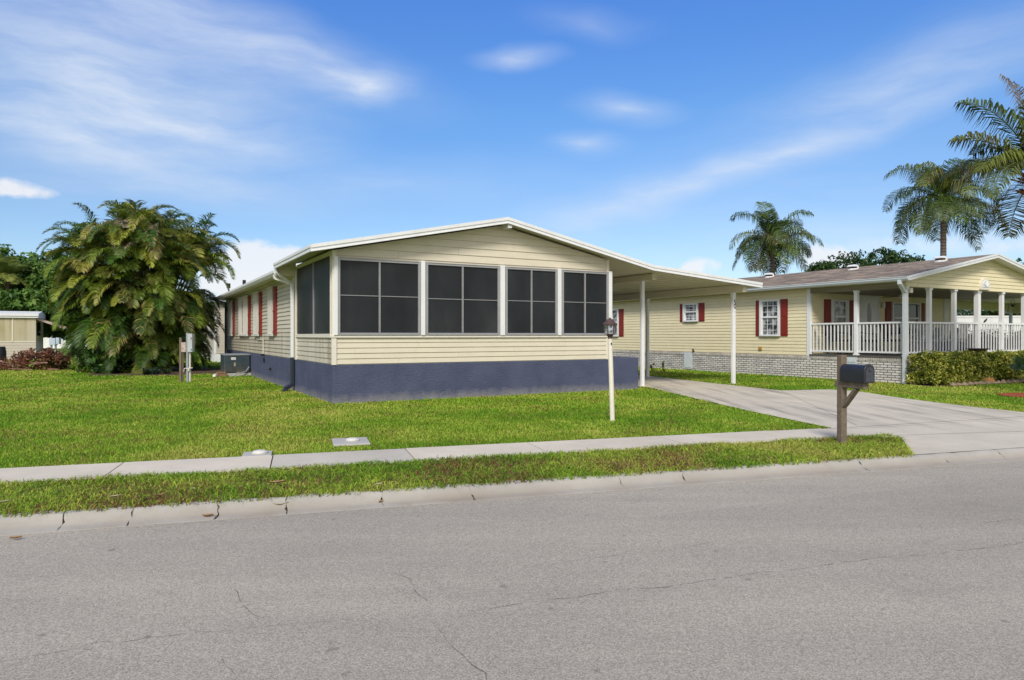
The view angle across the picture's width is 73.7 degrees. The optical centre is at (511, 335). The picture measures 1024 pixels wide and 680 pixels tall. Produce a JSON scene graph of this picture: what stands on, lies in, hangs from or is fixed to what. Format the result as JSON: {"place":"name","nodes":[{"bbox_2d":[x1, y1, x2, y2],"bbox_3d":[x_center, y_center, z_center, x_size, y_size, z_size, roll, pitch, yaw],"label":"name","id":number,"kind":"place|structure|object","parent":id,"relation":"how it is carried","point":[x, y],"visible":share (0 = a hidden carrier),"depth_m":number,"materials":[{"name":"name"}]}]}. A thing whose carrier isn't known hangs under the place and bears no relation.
{"place":"outdoors","nodes":[
{"label":"outdoors","id":0,"kind":"place"},
{"bbox_2d":[0,428,859,484],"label":"sidewalk","id":1,"kind":"structure","parent":0,"point":[224,464],"depth_m":7.63,"materials":[{"name":"concrete"}]},
{"bbox_2d":[0,433,918,517],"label":"verge","id":2,"kind":"structure","parent":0,"point":[377,478],"depth_m":6.45,"materials":[{"name":"green plant"}]},
{"bbox_2d":[269,480,285,482],"bbox_3d":[-2.084,1.297,6.062,0.140,0.016,0.055,0,0,-44],"label":"dead leaf","id":3,"kind":"object","parent":2,"relation":"on","point":[277,481],"visible":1,"depth_m":6.07,"materials":[{"name":"brown plant"}]},
{"bbox_2d":[834,355,874,442],"bbox_3d":[4.188,0.820,8.375,0.158,1.150,0.542,0,0,-17],"label":"mailbox","id":4,"kind":"object","parent":2,"relation":"on","point":[856,378],"visible":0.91,"depth_m":8.45,"materials":[{"name":"brown wood"}]},
{"bbox_2d":[863,364,874,382],"bbox_3d":[4.261,0.456,8.139,0.158,0.224,0.049,0,0,-17],"label":"door","id":5,"kind":"structure","parent":4,"relation":"in","point":[868,370],"depth_m":8.13,"materials":[{"name":"black metal"}]},
{"bbox_2d":[0,460,1023,679],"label":"street","id":6,"kind":"structure","parent":0,"point":[911,574],"depth_m":3.90,"materials":[{"name":"grey asphalt"}]},
{"bbox_2d":[0,447,1023,535],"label":"kerb","id":7,"kind":"structure","parent":6,"relation":"on","point":[70,520],"depth_m":6.06,"materials":[{"name":"concrete"}]},
{"bbox_2d":[0,347,1023,467],"bbox_3d":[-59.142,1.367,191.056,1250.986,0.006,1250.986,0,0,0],"label":"ground","id":8,"kind":"structure","parent":0,"point":[196,454],"depth_m":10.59,"materials":[{"name":"green plant"}]},
{"bbox_2d":[0,346,6,360],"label":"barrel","id":9,"kind":"object","parent":8,"relation":"on","point":[3,352],"visible":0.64,"depth_m":31.04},
{"bbox_2d":[0,254,33,290],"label":"cabbage palm","id":10,"kind":"object","parent":8,"relation":"on","point":[8,266],"visible":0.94,"depth_m":42.68,"materials":[{"name":"green plant"}]},
{"bbox_2d":[0,311,66,359],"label":"trailer home","id":11,"kind":"object","parent":8,"relation":"on","point":[21,330],"visible":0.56,"depth_m":38.19,"materials":[{"name":"beige"}]},
{"bbox_2d":[37,323,40,335],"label":"window","id":12,"kind":"structure","parent":11,"relation":"in","point":[38,324],"depth_m":39.59,"materials":[{"name":"black glass"}]},
{"bbox_2d":[0,244,67,337],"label":"shade tree","id":13,"kind":"object","parent":8,"relation":"on","point":[20,300],"visible":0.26,"depth_m":41.49,"materials":[{"name":"green plant"}]},
{"bbox_2d":[0,346,73,370],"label":"shrub","id":14,"kind":"object","parent":8,"relation":"on","point":[20,361],"visible":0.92,"depth_m":26.54,"materials":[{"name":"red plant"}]},
{"bbox_2d":[49,338,60,351],"bbox_3d":[-25.183,0.759,37.490,0.720,1.282,0.220,0,0,0],"label":"electric cabinet","id":15,"kind":"object","parent":8,"relation":"on","point":[54,341],"visible":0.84,"depth_m":37.40,"materials":[{"name":"grey metal"}]},
{"bbox_2d":[43,351,68,368],"bbox_3d":[-17.948,1.021,26.823,0.937,0.855,0.916,0,0,-17],"label":"shrub","id":16,"kind":"object","parent":8,"relation":"on","point":[53,359],"visible":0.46,"depth_m":26.60,"materials":[{"name":"red plant"}]},
{"bbox_2d":[43,336,86,348],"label":"white house","id":17,"kind":"structure","parent":8,"relation":"on","point":[46,342],"depth_m":71.99,"materials":[{"name":"paint"}]},
{"bbox_2d":[4,258,126,355],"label":"shade tree","id":18,"kind":"object","parent":8,"relation":"on","point":[34,280],"visible":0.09,"depth_m":43.22,"materials":[{"name":"green plant"}]},
{"bbox_2d":[89,367,221,375],"bbox_3d":[-13.216,1.348,25.975,4.784,0.001,7.684,0,0,-30],"label":"planting bed","id":19,"kind":"object","parent":8,"relation":"on","point":[201,371],"visible":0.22,"depth_m":24.27,"materials":[{"name":"soil"}]},
{"bbox_2d":[73,342,131,372],"bbox_3d":[-14.694,0.809,24.535,1.854,1.245,1.542,0,0,-26],"label":"shrub","id":20,"kind":"object","parent":19,"relation":"on","point":[90,366],"visible":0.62,"depth_m":24.23,"materials":[{"name":"green plant"}]},
{"bbox_2d":[35,198,240,373],"bbox_3d":[-14.049,-1.487,26.202,6.422,7.670,6.437,0,0,29],"label":"areca palm","id":21,"kind":"object","parent":19,"relation":"on","point":[143,252],"visible":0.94,"depth_m":24.77,"materials":[{"name":"plant"}]},
{"bbox_2d":[140,367,154,374],"bbox_3d":[-12.574,1.198,23.549,0.714,0.304,0.722,0,0,0],"label":"bromeliad","id":22,"kind":"object","parent":19,"relation":"on","point":[146,372],"visible":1,"depth_m":23.50,"materials":[{"name":"green plant"}]},
{"bbox_2d":[150,366,161,373],"bbox_3d":[-12.506,1.211,24.021,0.758,0.288,0.750,0,0,-37],"label":"bromeliad","id":23,"kind":"object","parent":19,"relation":"on","point":[156,371],"visible":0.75,"depth_m":23.93,"materials":[{"name":"green plant"}]},
{"bbox_2d":[159,366,175,373],"bbox_3d":[-12.201,1.208,24.058,0.815,0.285,0.660,0,0,19],"label":"bromeliad","id":24,"kind":"object","parent":19,"relation":"on","point":[166,371],"visible":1,"depth_m":24.05,"materials":[{"name":"green plant"}]},
{"bbox_2d":[179,333,193,382],"bbox_3d":[-9.419,0.663,19.743,0.401,1.473,0.160,0,0,0],"label":"utility pedestal","id":25,"kind":"object","parent":8,"relation":"on","point":[187,346],"visible":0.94,"depth_m":19.73,"materials":[{"name":"grey metal"}]},
{"bbox_2d":[202,300,225,361],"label":"house","id":26,"kind":"structure","parent":8,"relation":"on","point":[216,352],"depth_m":35.16,"materials":[{"name":"beige"}]},
{"bbox_2d":[213,372,226,376],"bbox_3d":[-9.573,1.280,22.339,0.433,0.180,0.275,0,0,-29],"label":"brick block","id":27,"kind":"object","parent":8,"relation":"on","point":[219,374],"depth_m":22.31,"materials":[{"name":"brown brick"}]},
{"bbox_2d":[220,353,250,376],"bbox_3d":[-9.420,0.995,23.232,0.860,0.754,1.360,0,0,-29],"label":"air conditioner","id":28,"kind":"object","parent":8,"relation":"on","point":[234,364],"visible":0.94,"depth_m":22.81,"materials":[{"name":"grey metal"}]},
{"bbox_2d":[242,449,272,456],"bbox_3d":[-2.874,1.327,7.707,0.312,0.062,0.318,0,0,-17],"label":"utility cover","id":29,"kind":"object","parent":8,"relation":"on","point":[258,453],"visible":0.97,"depth_m":7.65,"materials":[{"name":"grey concrete"}]},
{"bbox_2d":[332,437,370,446],"bbox_3d":[-2.042,1.327,8.641,0.446,0.062,0.541,0,0,-17],"label":"utility cover","id":30,"kind":"object","parent":8,"relation":"on","point":[352,441],"visible":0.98,"depth_m":8.57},
{"bbox_2d":[216,217,653,403],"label":"house","id":31,"kind":"structure","parent":8,"relation":"on","point":[505,306],"depth_m":15.21,"materials":[{"name":"beige paint"}]},
{"bbox_2d":[242,299,242,333],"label":"window","id":32,"kind":"structure","parent":31,"relation":"in","point":[242,299],"depth_m":24.76,"materials":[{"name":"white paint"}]},
{"bbox_2d":[296,255,330,334],"bbox_3d":[-4.399,-0.806,15.045,0.052,1.599,3.290,0,0,-29],"label":"window","id":33,"kind":"structure","parent":31,"relation":"in","point":[313,280],"depth_m":14.87,"materials":[{"name":"glass"}]},
{"bbox_2d":[338,257,420,334],"bbox_3d":[-2.703,-0.784,13.991,1.758,1.552,0.070,0,0,-29],"label":"window","id":34,"kind":"structure","parent":31,"relation":"in","point":[376,296],"depth_m":13.97,"materials":[{"name":"glass"}]},
{"bbox_2d":[425,262,499,334],"bbox_3d":[-1.056,-0.784,14.903,1.781,1.552,0.070,0,0,-29],"label":"window","id":35,"kind":"structure","parent":31,"relation":"in","point":[461,299],"depth_m":14.87,"materials":[{"name":"glass"}]},
{"bbox_2d":[505,266,557,334],"bbox_3d":[0.454,-0.784,15.741,1.393,1.552,0.070,0,0,-29],"label":"window","id":36,"kind":"structure","parent":31,"relation":"in","point":[531,294],"depth_m":15.73,"materials":[{"name":"glass"}]},
{"bbox_2d":[562,270,608,334],"bbox_3d":[1.769,-0.784,16.471,1.367,1.552,0.070,0,0,-29],"label":"window","id":37,"kind":"structure","parent":31,"relation":"in","point":[585,294],"depth_m":16.45,"materials":[{"name":"glass"}]},
{"bbox_2d":[603,318,616,420],"bbox_3d":[1.567,0.557,10.914,0.240,1.688,0.240,0,0,0],"label":"lamp post","id":38,"kind":"object","parent":8,"relation":"on","point":[609,324],"visible":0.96,"depth_m":10.88,"materials":[{"name":"white metal"}]},
{"bbox_2d":[612,265,762,385],"bbox_3d":[2.688,-0.184,21.944,4.670,3.169,9.354,0,0,-29],"label":"carport","id":39,"kind":"object","parent":8,"relation":"on","point":[645,286],"visible":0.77,"depth_m":19.12,"materials":[{"name":"white paint"}]},
{"bbox_2d":[728,201,823,275],"bbox_3d":[13.591,-2.947,36.032,4.498,8.795,4.887,0,0,0],"label":"queen palm","id":40,"kind":"object","parent":8,"relation":"on","point":[769,245],"visible":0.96,"depth_m":35.40,"materials":[{"name":"green plant"}]},
{"bbox_2d":[612,253,1023,383],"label":"neighbor house","id":41,"kind":"structure","parent":8,"relation":"on","point":[782,320],"depth_m":22.64,"materials":[{"name":"plastic"}]},
{"bbox_2d":[612,309,618,336],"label":"window","id":42,"kind":"structure","parent":41,"relation":"in","point":[615,312],"depth_m":30.63,"materials":[{"name":"white glass"}]},
{"bbox_2d":[683,303,697,321],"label":"window","id":43,"kind":"structure","parent":41,"relation":"in","point":[690,311],"depth_m":26.53,"materials":[{"name":"white paint"}]},
{"bbox_2d":[759,299,779,335],"bbox_3d":[8.763,-0.599,23.223,0.100,1.241,0.841,0,0,-29],"label":"window","id":44,"kind":"structure","parent":41,"relation":"in","point":[769,310],"depth_m":23.26,"materials":[{"name":"white glass"}]},
{"bbox_2d":[825,324,851,353],"bbox_3d":[10.366,0.090,21.735,0.612,1.001,0.616,0,0,-29],"label":"patio chair","id":45,"kind":"object","parent":41,"relation":"on","point":[836,336],"visible":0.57,"depth_m":21.81,"materials":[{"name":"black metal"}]},
{"bbox_2d":[831,299,848,335],"bbox_3d":[10.852,-0.592,22.578,0.861,1.184,0.100,0,0,-29],"label":"window","id":46,"kind":"structure","parent":41,"relation":"in","point":[839,308],"depth_m":22.62,"materials":[{"name":"grey glass"}]},
{"bbox_2d":[859,295,879,350],"bbox_3d":[12.243,-0.390,23.349,1.073,1.960,0.099,0,0,-29],"label":"door","id":47,"kind":"structure","parent":41,"relation":"in","point":[869,306],"depth_m":23.35,"materials":[{"name":"white paint"}]},
{"bbox_2d":[860,332,878,353],"bbox_3d":[11.304,0.090,21.731,0.616,1.001,0.612,0,0,32],"label":"patio chair","id":48,"kind":"object","parent":41,"relation":"on","point":[868,341],"visible":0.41,"depth_m":21.49,"materials":[{"name":"black metal"}]},
{"bbox_2d":[879,324,900,347],"bbox_3d":[12.619,0.090,22.697,0.612,1.001,0.616,0,0,-40],"label":"patio chair","id":49,"kind":"object","parent":41,"relation":"on","point":[888,335],"visible":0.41,"depth_m":22.73,"materials":[{"name":"black metal"}]},
{"bbox_2d":[891,302,920,335],"bbox_3d":[14.072,-0.592,24.363,1.702,1.184,0.100,0,0,-29],"label":"window","id":50,"kind":"structure","parent":41,"relation":"in","point":[914,309],"depth_m":24.42,"materials":[{"name":"grey glass"}]},
{"bbox_2d":[909,324,933,354],"bbox_3d":[12.501,0.090,20.876,0.612,1.001,0.616,0,0,-29],"label":"patio chair","id":51,"kind":"object","parent":41,"relation":"on","point":[922,337],"visible":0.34,"depth_m":20.68,"materials":[{"name":"fabric"}]},
{"bbox_2d":[924,324,950,350],"bbox_3d":[13.351,0.090,21.405,0.612,1.001,0.616,0,0,-29],"label":"patio chair","id":52,"kind":"object","parent":41,"relation":"on","point":[941,336],"visible":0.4,"depth_m":21.23,"materials":[{"name":"plastic"}]},
{"bbox_2d":[919,327,971,351],"bbox_3d":[15.613,0.150,24.451,2.310,0.880,0.740,0,0,-29],"label":"patio sofa","id":53,"kind":"object","parent":41,"relation":"on","point":[944,339],"visible":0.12,"depth_m":24.19,"materials":[{"name":"black metal"}]},
{"bbox_2d":[941,324,968,350],"bbox_3d":[14.162,0.090,21.797,0.612,1.001,0.616,0,0,-29],"label":"patio chair","id":54,"kind":"object","parent":41,"relation":"on","point":[960,336],"visible":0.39,"depth_m":21.63,"materials":[{"name":"plastic"}]},
{"bbox_2d":[967,348,988,353],"bbox_3d":[13.958,0.485,20.447,0.540,0.210,0.532,0,0,0],"label":"planter bowl","id":55,"kind":"object","parent":41,"relation":"on","point":[979,349],"visible":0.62,"depth_m":20.25,"materials":[{"name":"black"}]},
{"bbox_2d":[807,259,836,271],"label":"background tree","id":56,"kind":"object","parent":8,"relation":"on","point":[824,265],"visible":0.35,"depth_m":51.44,"materials":[{"name":"green plant"}]},
{"bbox_2d":[827,251,855,268],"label":"background tree","id":57,"kind":"object","parent":8,"relation":"on","point":[839,262],"visible":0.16,"depth_m":53.00,"materials":[{"name":"green plant"}]},
{"bbox_2d":[840,249,878,268],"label":"background tree","id":58,"kind":"object","parent":8,"relation":"on","point":[859,261],"visible":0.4,"depth_m":51.58,"materials":[{"name":"green plant"}]},
{"bbox_2d":[864,246,898,264],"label":"background tree","id":59,"kind":"object","parent":8,"relation":"on","point":[883,252],"visible":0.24,"depth_m":52.58,"materials":[{"name":"green plant"}]},
{"bbox_2d":[881,249,918,264],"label":"background tree","id":60,"kind":"object","parent":8,"relation":"on","point":[898,255],"visible":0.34,"depth_m":51.64,"materials":[{"name":"green plant"}]},
{"bbox_2d":[901,255,925,262],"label":"background tree","id":61,"kind":"object","parent":8,"relation":"on","point":[920,258],"visible":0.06,"depth_m":52.57,"materials":[{"name":"green plant"}]},
{"bbox_2d":[882,157,1008,256],"bbox_3d":[19.739,-3.269,31.142,5.251,9.438,5.020,0,0,0],"label":"queen palm","id":62,"kind":"object","parent":8,"relation":"on","point":[944,204],"visible":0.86,"depth_m":30.64,"materials":[{"name":"green plant"}]},
{"bbox_2d":[902,377,1022,386],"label":"hedge bed","id":63,"kind":"object","parent":8,"relation":"on","point":[919,384],"visible":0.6,"depth_m":18.81,"materials":[{"name":"soil"}]},
{"bbox_2d":[905,349,997,385],"bbox_3d":[12.427,0.894,19.249,3.257,1.047,1.003,0,0,-29],"label":"hedge","id":64,"kind":"object","parent":63,"relation":"on","point":[946,367],"visible":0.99,"depth_m":18.74,"materials":[{"name":"green plant"}]},
{"bbox_2d":[978,381,986,385],"bbox_3d":[12.849,1.319,18.680,0.300,0.162,0.164,0,0,0],"label":"edging stone","id":65,"kind":"object","parent":63,"relation":"on","point":[981,382],"visible":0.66,"depth_m":18.62,"materials":[{"name":"grey stone"}]},
{"bbox_2d":[987,349,1023,380],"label":"hedge","id":66,"kind":"object","parent":63,"relation":"on","point":[1004,371],"visible":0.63,"depth_m":20.02,"materials":[{"name":"green plant"}]},
{"bbox_2d":[957,309,991,315],"bbox_3d":[21.947,-0.043,33.053,2.524,2.998,2.160,0,0,0],"label":"hedge","id":67,"kind":"object","parent":8,"relation":"on","point":[965,312],"visible":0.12,"depth_m":32.53,"materials":[{"name":"green plant"}]},
{"bbox_2d":[960,330,992,349],"bbox_3d":[17.039,0.608,25.256,1.601,1.686,1.386,0,0,0],"label":"porch railing","id":68,"kind":"object","parent":8,"relation":"on","point":[984,340],"visible":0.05,"depth_m":24.93,"materials":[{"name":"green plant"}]},
{"bbox_2d":[957,297,1020,336],"bbox_3d":[20.003,-0.025,26.256,4.860,2.850,4.000,0,0,-29],"label":"side carport","id":69,"kind":"object","parent":8,"relation":"on","point":[986,304],"visible":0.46,"depth_m":27.85,"materials":[{"name":"white paint"}]},
{"bbox_2d":[957,316,1020,347],"bbox_3d":[22.134,0.256,30.400,6.344,2.288,0.060,0,0,4],"label":"white fence","id":70,"kind":"object","parent":8,"relation":"on","point":[990,319],"visible":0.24,"depth_m":30.43,"materials":[{"name":"paint"}]},
{"bbox_2d":[969,310,1008,315],"bbox_3d":[23.170,-0.038,32.948,2.632,2.988,2.037,0,0,0],"label":"hedge","id":71,"kind":"object","parent":8,"relation":"on","point":[1006,314],"visible":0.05,"depth_m":32.64,"materials":[{"name":"green plant"}]},
{"bbox_2d":[987,329,1012,349],"bbox_3d":[17.871,0.576,25.165,1.644,1.701,1.286,0,0,0],"label":"porch railing","id":72,"kind":"object","parent":8,"relation":"on","point":[997,340],"visible":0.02,"depth_m":24.87,"materials":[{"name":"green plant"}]},
{"bbox_2d":[989,311,1020,315],"bbox_3d":[24.070,-0.131,33.019,2.642,3.173,2.127,0,0,0],"label":"hedge","id":73,"kind":"object","parent":8,"relation":"on","point":[997,313],"visible":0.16,"depth_m":32.85,"materials":[{"name":"green plant"}]},
{"bbox_2d":[998,393,1023,396],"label":"mulch bed","id":74,"kind":"object","parent":8,"relation":"on","point":[1014,394],"visible":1,"depth_m":15.51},
{"bbox_2d":[939,73,1023,239],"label":"queen palm","id":75,"kind":"object","parent":74,"relation":"on","point":[1008,159],"visible":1,"depth_m":15.65,"materials":[{"name":"green plant"}]},
{"bbox_2d":[1004,328,1020,349],"bbox_3d":[18.746,0.566,25.221,1.799,1.673,1.276,0,0,0],"label":"porch railing","id":76,"kind":"object","parent":8,"relation":"on","point":[1015,340],"visible":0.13,"depth_m":25.06,"materials":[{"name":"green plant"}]},
{"bbox_2d":[1007,350,1023,375],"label":"palmetto","id":77,"kind":"object","parent":8,"relation":"on","point":[1018,362],"visible":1,"depth_m":18.78,"materials":[{"name":"green plant"}]},
{"bbox_2d":[0,0,1023,300],"label":"sky","id":78,"kind":"structure","parent":0,"point":[637,129],"materials":[{"name":"blue"}]},
{"bbox_2d":[638,375,1023,454],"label":"driveway","id":79,"kind":"structure","parent":0,"point":[925,427],"depth_m":11.64,"materials":[{"name":"concrete"}]},
{"bbox_3d":[13.353,1.316,18.927,0.202,0.125,0.160,0,0,0],"label":"edging stone","id":80,"kind":"object","parent":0,"visible":0},
{"bbox_2d":[984,377,994,382],"bbox_3d":[13.259,1.240,18.944,0.362,0.159,0.161,0,0,-29],"label":"terracotta block","id":81,"kind":"object","parent":80,"relation":"on","point":[991,379],"depth_m":18.89,"materials":[{"name":"orange ceramic"}]}
]}

